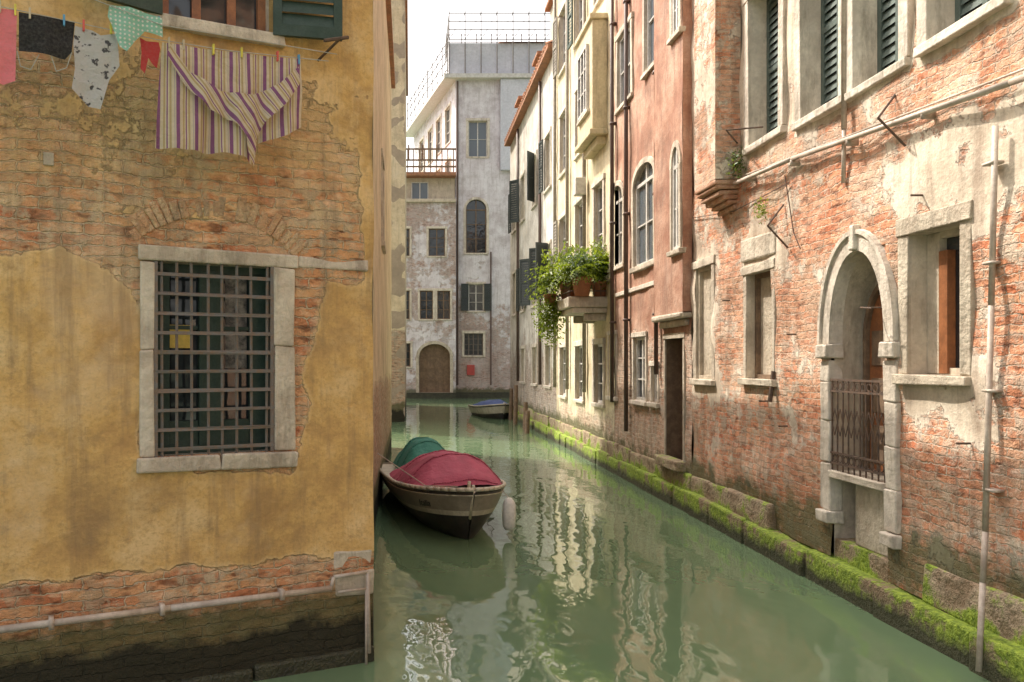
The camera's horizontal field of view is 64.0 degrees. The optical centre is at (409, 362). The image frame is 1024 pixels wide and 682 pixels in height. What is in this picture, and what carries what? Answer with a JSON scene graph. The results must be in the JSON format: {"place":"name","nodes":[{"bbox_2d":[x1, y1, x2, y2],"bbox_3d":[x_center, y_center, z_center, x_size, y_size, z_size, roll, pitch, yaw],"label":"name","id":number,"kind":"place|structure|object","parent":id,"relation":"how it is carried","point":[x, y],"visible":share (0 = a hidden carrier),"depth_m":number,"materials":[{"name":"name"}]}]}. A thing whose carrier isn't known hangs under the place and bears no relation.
{"place":"outdoors","nodes":[
{"label":"outdoors","id":0,"kind":"place"},
{"bbox_2d":[406,0,549,171],"label":"sky","id":1,"kind":"structure","parent":0,"point":[427,19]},
{"bbox_2d":[510,56,556,418],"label":"canal wall","id":2,"kind":"structure","parent":0,"point":[540,399],"depth_m":27.59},
{"bbox_2d":[556,0,614,441],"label":"canal wall","id":3,"kind":"structure","parent":0,"point":[593,420],"depth_m":18.99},
{"bbox_2d":[557,0,604,407],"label":"window sills","id":4,"kind":"structure","parent":3,"relation":"attached to","point":[562,174],"depth_m":19.74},
{"bbox_2d":[575,13,607,158],"bbox_3d":[3.970,-5.960,17.750,0.400,2.720,1.600,0,0,0],"label":"oriel bay","id":5,"kind":"object","parent":3,"relation":"attached to","point":[592,131],"visible":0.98,"depth_m":17.00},
{"bbox_2d":[253,398,989,681],"bbox_3d":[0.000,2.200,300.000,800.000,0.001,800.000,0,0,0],"label":"canal water","id":6,"kind":"structure","parent":0,"point":[584,570],"depth_m":7.55,"materials":[{"name":"liquid"}]},
{"bbox_2d":[0,0,373,681],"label":"front wall","id":7,"kind":"structure","parent":6,"relation":"in","point":[92,520],"depth_m":5.30,"materials":[{"name":"paint"}]},
{"bbox_2d":[1,0,336,71],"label":"clothes line","id":8,"kind":"object","parent":7,"relation":"attached to","point":[165,40],"visible":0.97,"depth_m":4.98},
{"bbox_2d":[0,9,16,84],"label":"pink towel","id":9,"kind":"object","parent":8,"relation":"hanging from","point":[8,24],"visible":1,"depth_m":4.63,"materials":[{"name":"fabric"}]},
{"bbox_2d":[19,12,74,59],"bbox_3d":[-2.103,-1.894,4.708,0.299,0.234,0.026,0,0,-27],"label":"black top","id":10,"kind":"object","parent":8,"relation":"attached to","point":[46,35],"visible":1,"depth_m":4.70,"materials":[{"name":"fabric"}]},
{"bbox_2d":[72,26,119,108],"bbox_3d":[-1.873,-1.750,4.837,0.266,0.474,0.030,0,0,-25],"label":"printed tee shirt","id":11,"kind":"object","parent":8,"relation":"hanging from","point":[96,59],"visible":0.99,"depth_m":4.83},
{"bbox_2d":[108,5,162,50],"bbox_3d":[-1.650,-1.994,4.880,0.318,0.278,0.040,0,0,-31],"label":"mint dotted cloth","id":12,"kind":"object","parent":8,"relation":"attached to","point":[129,29],"visible":1,"depth_m":4.87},
{"bbox_2d":[140,38,159,72],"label":"red briefs","id":13,"kind":"object","parent":8,"relation":"hanging from","point":[150,50],"visible":1,"depth_m":4.97,"materials":[{"name":"fabric"}]},
{"bbox_2d":[155,42,301,166],"bbox_3d":[-1.125,-1.631,5.168,0.941,0.760,0.147,0,0,-26],"label":"striped bed sheet","id":14,"kind":"object","parent":8,"relation":"hanging from","point":[218,101],"visible":1,"depth_m":5.16,"materials":[{"name":"fabric"}]},
{"bbox_2d":[0,570,370,664],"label":"conduit pipe","id":15,"kind":"object","parent":7,"relation":"attached to","point":[162,608],"visible":0.99,"depth_m":5.40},
{"bbox_2d":[153,261,268,455],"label":"reveals","id":16,"kind":"object","parent":7,"relation":"attached to","point":[224,266],"visible":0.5,"depth_m":5.56,"materials":[{"name":"stone"}]},
{"bbox_2d":[169,0,255,420],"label":"window glass","id":17,"kind":"object","parent":7,"relation":"attached to","point":[213,10],"depth_m":5.58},
{"bbox_2d":[160,270,261,445],"bbox_3d":[-1.369,-0.028,5.602,0.705,1.193,0.060,0,0,-26],"label":"casement","id":18,"kind":"object","parent":17,"relation":"attached to","point":[199,437],"visible":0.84,"depth_m":5.58,"materials":[{"name":"green paint"}]},
{"bbox_2d":[225,279,246,367],"bbox_3d":[-1.222,-0.282,5.703,0.152,0.646,0.002,0,0,-26],"label":"net curtain","id":19,"kind":"object","parent":17,"relation":"hanging from","point":[230,321],"visible":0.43,"depth_m":5.70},
{"bbox_2d":[381,148,384,240],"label":"stone surrounds","id":20,"kind":"object","parent":17,"relation":"attached to","point":[382,192],"visible":0.44,"depth_m":13.38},
{"bbox_2d":[158,263,268,454],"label":"window frames","id":21,"kind":"structure","parent":7,"relation":"attached to","point":[184,268],"depth_m":5.63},
{"bbox_2d":[153,261,275,456],"bbox_3d":[-1.317,-0.023,5.494,0.833,1.303,0.042,0,0,-26],"label":"window grille","id":22,"kind":"object","parent":7,"relation":"attached to","point":[269,295],"depth_m":5.47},
{"bbox_2d":[163,0,265,30],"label":"window frames","id":23,"kind":"structure","parent":7,"relation":"attached to","point":[231,13],"depth_m":5.64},
{"bbox_2d":[128,197,306,254],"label":"relieving arch bricks","id":24,"kind":"object","parent":7,"relation":"attached to","point":[142,224],"visible":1,"depth_m":5.48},
{"bbox_2d":[106,0,342,41],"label":"shutters","id":25,"kind":"object","parent":7,"relation":"attached to","point":[289,25],"visible":0.87,"depth_m":5.64,"materials":[{"name":"green paint"}]},
{"bbox_2d":[136,244,367,473],"bbox_3d":[-1.040,-0.016,5.623,1.642,1.502,0.125,0,0,-26],"label":"window stone frame","id":26,"kind":"object","parent":7,"relation":"attached to","point":[284,373],"visible":0.95,"depth_m":5.53,"materials":[{"name":"stone"}]},
{"bbox_2d":[147,12,386,253],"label":"window sills","id":27,"kind":"structure","parent":7,"relation":"attached to","point":[207,26],"depth_m":5.46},
{"bbox_2d":[334,550,373,595],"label":"corner stones","id":28,"kind":"object","parent":7,"relation":"attached to","point":[350,582],"visible":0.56,"depth_m":5.90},
{"bbox_2d":[153,645,373,681],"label":"plinth stones","id":29,"kind":"object","parent":6,"relation":"in","point":[283,667],"visible":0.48,"depth_m":5.70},
{"bbox_2d":[196,129,373,454],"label":"walls","id":30,"kind":"structure","parent":6,"relation":"in","point":[373,273],"depth_m":6.01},
{"bbox_2d":[373,35,373,645],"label":"side wall","id":31,"kind":"structure","parent":30,"relation":"attached to","point":[373,287],"depth_m":8.49,"materials":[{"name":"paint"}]},
{"bbox_2d":[373,0,391,527],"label":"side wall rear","id":32,"kind":"structure","parent":30,"relation":"attached to","point":[382,401],"depth_m":13.57,"materials":[{"name":"paint"}]},
{"bbox_2d":[386,0,394,88],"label":"roof","id":33,"kind":"structure","parent":30,"relation":"on","point":[390,32],"depth_m":17.94,"materials":[{"name":"ceramic"}]},
{"bbox_2d":[391,0,404,421],"bbox_3d":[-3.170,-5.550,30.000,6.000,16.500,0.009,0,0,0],"label":"front wall","id":34,"kind":"structure","parent":6,"relation":"in","point":[398,229],"depth_m":30.00,"materials":[{"name":"paint"}]},
{"bbox_2d":[405,28,405,414],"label":"canal wall","id":35,"kind":"structure","parent":6,"relation":"in","point":[405,221],"depth_m":33.55,"materials":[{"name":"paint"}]},
{"bbox_2d":[406,203,455,392],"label":"front wall","id":36,"kind":"structure","parent":6,"relation":"in","point":[423,270],"depth_m":49.40,"materials":[{"name":"grey paint"}]},
{"bbox_2d":[406,229,449,391],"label":"window frames","id":37,"kind":"structure","parent":36,"relation":"attached to","point":[434,356],"depth_m":49.50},
{"bbox_2d":[406,230,448,365],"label":"window glass","id":38,"kind":"object","parent":37,"relation":"in","point":[432,242],"visible":0.7,"depth_m":49.54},
{"bbox_2d":[406,226,452,366],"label":"stone surrounds","id":39,"kind":"object","parent":37,"relation":"attached to","point":[434,290],"visible":0.73,"depth_m":49.36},
{"bbox_2d":[406,393,455,398],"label":"water table","id":40,"kind":"object","parent":6,"relation":"in","point":[430,395],"visible":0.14,"depth_m":49.28,"materials":[{"name":"stone"}]},
{"bbox_2d":[416,341,452,392],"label":"stone surrounds","id":41,"kind":"object","parent":40,"relation":"on","point":[421,347],"visible":1,"depth_m":49.36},
{"bbox_2d":[420,344,448,390],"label":"door","id":42,"kind":"structure","parent":41,"relation":"in","point":[430,364],"depth_m":49.69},
{"bbox_2d":[377,437,515,539],"bbox_3d":[0.336,1.787,11.925,1.689,1.186,4.527,0,0,-9],"label":"moored boat","id":43,"kind":"object","parent":6,"relation":"on","point":[432,483],"visible":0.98,"depth_m":10.41,"materials":[{"name":"red fabric"}]},
{"bbox_2d":[406,10,549,397],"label":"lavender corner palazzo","id":44,"kind":"structure","parent":6,"relation":"in","point":[467,110],"depth_m":50.00,"materials":[{"name":"paint"}]},
{"bbox_2d":[422,110,484,354],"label":"window glass","id":45,"kind":"structure","parent":44,"relation":"in","point":[480,215],"depth_m":50.19,"materials":[{"name":"grey"}]},
{"bbox_2d":[421,107,486,310],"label":"window frames","id":46,"kind":"structure","parent":44,"relation":"in","point":[477,139],"depth_m":51.87,"materials":[{"name":"white paint"}]},
{"bbox_2d":[469,123,485,155],"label":"window glass","id":47,"kind":"structure","parent":44,"relation":"in","point":[472,126],"depth_m":50.19,"materials":[{"name":"grey"}]},
{"bbox_2d":[468,399,508,418],"bbox_3d":[3.352,1.969,32.789,1.276,0.981,3.427,0,0,-11],"label":"moored boat","id":48,"kind":"object","parent":6,"relation":"on","point":[496,409],"visible":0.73,"depth_m":31.79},
{"bbox_2d":[508,403,1023,681],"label":"canal plinth","id":49,"kind":"structure","parent":6,"relation":"in","point":[941,615],"depth_m":7.56,"materials":[{"name":"plant"}]},
{"bbox_2d":[516,81,540,384],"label":"downpipes","id":50,"kind":"object","parent":49,"relation":"attached to","point":[517,240],"visible":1,"depth_m":25.39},
{"bbox_2d":[513,133,549,385],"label":"reveals","id":51,"kind":"object","parent":49,"relation":"attached to","point":[547,347],"visible":0.24,"depth_m":27.30,"materials":[{"name":"paint"}]},
{"bbox_2d":[512,126,551,385],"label":"stone surrounds","id":52,"kind":"object","parent":49,"relation":"attached to","point":[548,242],"visible":0.49,"depth_m":26.30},
{"bbox_2d":[508,139,547,310],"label":"shutters","id":53,"kind":"object","parent":52,"relation":"attached to","point":[522,278],"visible":0.9,"depth_m":26.34,"materials":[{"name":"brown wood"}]},
{"bbox_2d":[553,0,585,391],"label":"downpipes","id":54,"kind":"object","parent":49,"relation":"attached to","point":[567,208],"visible":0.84,"depth_m":20.97,"materials":[{"name":"grey metal"}]},
{"bbox_2d":[561,0,601,402],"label":"reveals","id":55,"kind":"object","parent":49,"relation":"attached to","point":[596,345],"visible":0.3,"depth_m":20.15,"materials":[{"name":"paint"}]},
{"bbox_2d":[558,0,605,404],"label":"stone surrounds","id":56,"kind":"object","parent":49,"relation":"attached to","point":[578,201],"visible":0.56,"depth_m":20.15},
{"bbox_2d":[556,263,607,322],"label":"stone balcony","id":57,"kind":"structure","parent":49,"relation":"attached to","point":[589,309],"depth_m":17.07,"materials":[{"name":"stone"}]},
{"bbox_2d":[531,287,568,349],"bbox_3d":[3.190,-1.062,18.444,0.903,1.587,0.770,0,0,0],"label":"trailing plant","id":58,"kind":"object","parent":57,"relation":"hanging from","point":[550,303],"visible":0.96,"depth_m":18.37,"materials":[{"name":"green plant"}]},
{"bbox_2d":[524,240,592,300],"bbox_3d":[3.502,-2.035,18.025,1.920,1.351,1.931,0,0,0],"label":"potted plant","id":59,"kind":"object","parent":57,"relation":"on","point":[547,276],"visible":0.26,"depth_m":17.88,"materials":[{"name":"green plant"}]},
{"bbox_2d":[549,247,608,296],"bbox_3d":[3.593,-1.909,16.961,1.388,1.057,1.504,0,0,0],"label":"potted plant","id":60,"kind":"object","parent":57,"relation":"on","point":[577,278],"visible":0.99,"depth_m":16.77,"materials":[{"name":"green plant"}]},
{"bbox_2d":[581,236,608,296],"bbox_3d":[4.056,-2.045,17.142,1.202,1.330,1.232,0,0,0],"label":"potted plant","id":61,"kind":"object","parent":57,"relation":"on","point":[600,288],"visible":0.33,"depth_m":17.07,"materials":[{"name":"green plant"}]},
{"bbox_2d":[563,0,601,402],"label":"window frames","id":62,"kind":"structure","parent":49,"relation":"attached to","point":[583,82],"depth_m":18.09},
{"bbox_2d":[553,16,557,269],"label":"shutters","id":63,"kind":"object","parent":62,"relation":"attached to","point":[555,223],"visible":0.77,"depth_m":22.39,"materials":[{"name":"brown wood"}]},
{"bbox_2d":[581,1,601,399],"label":"window glass","id":64,"kind":"object","parent":62,"relation":"in","point":[600,246],"visible":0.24,"depth_m":18.09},
{"bbox_2d":[606,330,659,402],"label":"stone surrounds","id":65,"kind":"object","parent":49,"relation":"attached to","point":[640,334],"visible":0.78,"depth_m":14.85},
{"bbox_2d":[609,0,657,430],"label":"downpipes","id":66,"kind":"object","parent":49,"relation":"attached to","point":[612,123],"visible":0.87,"depth_m":15.27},
{"bbox_2d":[615,24,675,402],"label":"reveals","id":67,"kind":"object","parent":49,"relation":"attached to","point":[641,171],"visible":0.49,"depth_m":14.99,"materials":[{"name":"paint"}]},
{"bbox_2d":[614,0,678,401],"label":"window frames","id":68,"kind":"structure","parent":49,"relation":"attached to","point":[675,236],"depth_m":14.30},
{"bbox_2d":[618,0,653,263],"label":"window glass","id":69,"kind":"object","parent":68,"relation":"in","point":[643,221],"visible":0.23,"depth_m":14.50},
{"bbox_2d":[609,0,685,472],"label":"stone surrounds","id":70,"kind":"object","parent":49,"relation":"attached to","point":[645,159],"visible":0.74,"depth_m":14.23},
{"bbox_2d":[654,454,685,471],"bbox_3d":[4.095,1.575,12.715,0.210,0.150,1.066,0,0,0],"label":"door ledge","id":71,"kind":"object","parent":49,"relation":"attached to","point":[672,463],"depth_m":12.50,"materials":[{"name":"stone"}]},
{"bbox_2d":[651,312,691,328],"bbox_3d":[4.071,-0.646,12.623,0.209,0.202,1.447,0,0,0],"label":"canopy","id":72,"kind":"object","parent":49,"relation":"attached to","point":[669,320],"visible":1,"depth_m":12.43,"materials":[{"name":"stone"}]},
{"bbox_2d":[653,0,682,316],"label":"bay front","id":73,"kind":"object","parent":72,"relation":"on","point":[668,90],"visible":0.97,"depth_m":12.72,"materials":[{"name":"red paint"}]},
{"bbox_2d":[666,338,691,459],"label":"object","id":74,"kind":"object","parent":49,"relation":"attached to","point":[673,397],"visible":0.25,"depth_m":13.10,"materials":[{"name":"wood"}]},
{"bbox_2d":[683,0,691,310],"bbox_3d":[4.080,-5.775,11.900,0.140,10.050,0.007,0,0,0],"label":"drainpipe","id":75,"kind":"object","parent":49,"relation":"attached to","point":[687,152],"visible":1,"depth_m":11.90,"materials":[{"name":"metal"}]},
{"bbox_2d":[695,179,739,216],"bbox_3d":[4.001,-2.120,10.532,0.351,0.372,0.749,0,0,0],"label":"chimney corbel","id":76,"kind":"object","parent":49,"relation":"attached to","point":[720,196],"visible":0.97,"depth_m":10.32,"materials":[{"name":"brick"}]},
{"bbox_2d":[694,0,714,190],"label":"chimney breast front","id":77,"kind":"object","parent":76,"relation":"on","point":[704,92],"visible":1,"depth_m":10.53,"materials":[{"name":"beige brick"}]},
{"bbox_2d":[715,0,740,178],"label":"chimney breast side","id":78,"kind":"object","parent":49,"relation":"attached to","point":[727,49],"visible":0.98,"depth_m":10.16,"materials":[{"name":"orange brick"}]},
{"bbox_2d":[742,0,936,147],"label":"stone surrounds","id":79,"kind":"object","parent":49,"relation":"attached to","point":[854,45],"visible":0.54,"depth_m":7.77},
{"bbox_2d":[722,94,970,444],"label":"iron stays","id":80,"kind":"object","parent":49,"relation":"attached to","point":[770,394],"visible":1,"depth_m":8.88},
{"bbox_2d":[751,0,954,143],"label":"reveals","id":81,"kind":"object","parent":49,"relation":"attached to","point":[812,60],"visible":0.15,"depth_m":8.55,"materials":[{"name":"white stone"}]},
{"bbox_2d":[772,0,981,129],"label":"shutter slats","id":82,"kind":"object","parent":81,"relation":"attached to","point":[888,8],"depth_m":8.41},
{"bbox_2d":[767,0,989,133],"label":"shutters","id":83,"kind":"object","parent":81,"relation":"attached to","point":[831,24],"visible":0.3,"depth_m":8.37,"materials":[{"name":"paint"}]},
{"bbox_2d":[834,251,890,582],"bbox_3d":[4.340,0.425,7.500,0.340,3.050,0.920,0,0,0],"label":"door reveal","id":84,"kind":"object","parent":49,"relation":"attached to","point":[863,282],"depth_m":7.96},
{"bbox_2d":[870,294,883,472],"bbox_3d":[4.482,0.160,7.520,0.045,1.760,0.680,0,0,0],"label":"wooden door","id":85,"kind":"structure","parent":84,"relation":"attached to","point":[876,371],"depth_m":7.74,"materials":[{"name":"brown wood"}]},
{"bbox_2d":[872,330,887,460],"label":"door mouldings","id":86,"kind":"structure","parent":85,"relation":"attached to","point":[877,337],"depth_m":7.70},
{"bbox_2d":[742,0,1013,155],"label":"window sills","id":87,"kind":"structure","parent":49,"relation":"attached to","point":[968,22],"depth_m":6.83,"materials":[{"name":"white stone"}]},
{"bbox_2d":[895,199,974,374],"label":"stone surrounds","id":88,"kind":"object","parent":49,"relation":"attached to","point":[961,213],"visible":0.82,"depth_m":6.29,"materials":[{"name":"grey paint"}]},
{"bbox_2d":[835,538,889,582],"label":"panel slab","id":89,"kind":"structure","parent":6,"relation":"in","point":[850,551],"depth_m":7.48,"materials":[{"name":"plant"}]},
{"bbox_2d":[856,484,887,556],"bbox_3d":[4.360,1.421,7.351,0.300,0.598,0.618,0,0,0],"label":"panel","id":90,"kind":"object","parent":89,"relation":"on","point":[869,514],"visible":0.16,"depth_m":7.41,"materials":[{"name":"grey paint"}]},
{"bbox_2d":[827,469,887,490],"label":"threshold slab","id":91,"kind":"structure","parent":90,"relation":"on","point":[868,482],"depth_m":7.47,"materials":[{"name":"stone"}]},
{"bbox_2d":[830,379,885,482],"bbox_3d":[4.140,0.605,7.500,0.020,0.890,0.920,0,0,0],"label":"iron railing","id":92,"kind":"object","parent":91,"relation":"on","point":[843,464],"visible":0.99,"depth_m":7.45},
{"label":"rear walls","id":93,"kind":"object","parent":6,"relation":"in","visible":0},
{"bbox_2d":[504,40,552,145],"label":"roof","id":94,"kind":"structure","parent":93,"relation":"on","point":[545,57],"depth_m":26.62,"materials":[{"name":"ceramic"}]},
{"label":"rear walls","id":95,"kind":"object","parent":6,"relation":"in","visible":0},
{"bbox_2d":[406,178,455,202],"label":"terrace","id":96,"kind":"structure","parent":95,"relation":"on","point":[441,190],"depth_m":50.00,"materials":[{"name":"paint"}]},
{"bbox_2d":[406,172,455,177],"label":"terrace roof","id":97,"kind":"structure","parent":96,"relation":"on","point":[430,174],"depth_m":49.30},
{"bbox_2d":[406,145,455,171],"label":"roof deck railing","id":98,"kind":"object","parent":96,"relation":"on","point":[408,149],"visible":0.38,"depth_m":49.43,"materials":[{"name":"brown wood"}]},
{"bbox_2d":[614,0,691,473],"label":"canal wall","id":99,"kind":"structure","parent":0,"point":[643,434],"depth_m":14.68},
{"bbox_2d":[607,26,685,273],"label":"window sills","id":100,"kind":"structure","parent":99,"relation":"attached to","point":[679,30],"depth_m":13.90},
{"bbox_2d":[690,0,1023,598],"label":"canal wall","id":101,"kind":"structure","parent":0,"point":[744,443],"depth_m":6.82,"materials":[{"name":"brick"}]},
{"bbox_2d":[689,378,776,386],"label":"window sills","id":102,"kind":"structure","parent":101,"relation":"attached to","point":[747,381],"depth_m":9.88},
{"bbox_2d":[692,254,775,379],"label":"stone surrounds","id":103,"kind":"object","parent":101,"relation":"attached to","point":[762,266],"visible":0.75,"depth_m":10.02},
{"bbox_2d":[703,270,771,375],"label":"panels","id":104,"kind":"object","parent":101,"relation":"attached to","point":[766,325],"visible":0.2,"depth_m":9.91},
{"bbox_2d":[741,230,776,262],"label":"stone lintels","id":105,"kind":"object","parent":101,"relation":"attached to","point":[759,247],"visible":0.84,"depth_m":9.56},
{"bbox_2d":[697,223,960,378],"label":"reveals","id":106,"kind":"object","parent":101,"relation":"attached to","point":[919,311],"visible":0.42,"depth_m":6.74,"materials":[{"name":"paint"}]},
{"bbox_2d":[698,265,711,379],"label":"window frames","id":107,"kind":"structure","parent":106,"relation":"in","point":[700,320],"depth_m":11.66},
{"bbox_2d":[755,271,770,378],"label":"window frames","id":108,"kind":"structure","parent":106,"relation":"in","point":[758,374],"depth_m":9.93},
{"bbox_2d":[927,233,946,372],"bbox_3d":[4.330,-0.480,6.657,0.060,1.140,0.155,0,0,0],"label":"blocked panel","id":109,"kind":"object","parent":106,"relation":"attached to","point":[936,243],"visible":0.64,"depth_m":6.65,"materials":[{"name":"paint"}]},
{"bbox_2d":[928,227,959,374],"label":"window frames","id":110,"kind":"structure","parent":106,"relation":"attached to","point":[950,233],"depth_m":6.46,"materials":[{"name":"paint"}]},
{"bbox_2d":[939,250,955,373],"bbox_3d":[4.325,-0.405,6.522,0.070,0.990,0.105,0,0,0],"label":"casement","id":111,"kind":"object","parent":110,"relation":"attached to","point":[947,310],"visible":0.89,"depth_m":6.47,"materials":[{"name":"brown wood"}]},
{"bbox_2d":[947,236,959,367],"bbox_3d":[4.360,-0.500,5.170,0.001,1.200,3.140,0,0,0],"label":"window glass","id":112,"kind":"object","parent":106,"relation":"attached to","point":[953,243],"visible":0.2,"depth_m":6.45,"materials":[{"name":"grey"}]},
{"bbox_2d":[815,225,901,549],"bbox_3d":[4.162,0.158,7.491,0.195,2.856,1.308,0,0,0],"label":"door surround","id":113,"kind":"object","parent":101,"relation":"attached to","point":[840,268],"visible":0.84,"depth_m":7.55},
{"bbox_2d":[733,0,1023,671],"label":"pale service pipes","id":114,"kind":"object","parent":101,"relation":"attached to","point":[852,139],"visible":0.96,"depth_m":5.72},
{"bbox_2d":[892,374,970,385],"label":"window sills","id":115,"kind":"structure","parent":101,"relation":"attached to","point":[907,379],"depth_m":6.36,"materials":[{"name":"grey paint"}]},
{"bbox_2d":[863,284,879,468],"bbox_3d":[4.463,0.130,7.520,0.086,1.820,0.780,0,0,0],"label":"door architrave","id":116,"kind":"object","parent":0,"point":[866,330],"depth_m":7.87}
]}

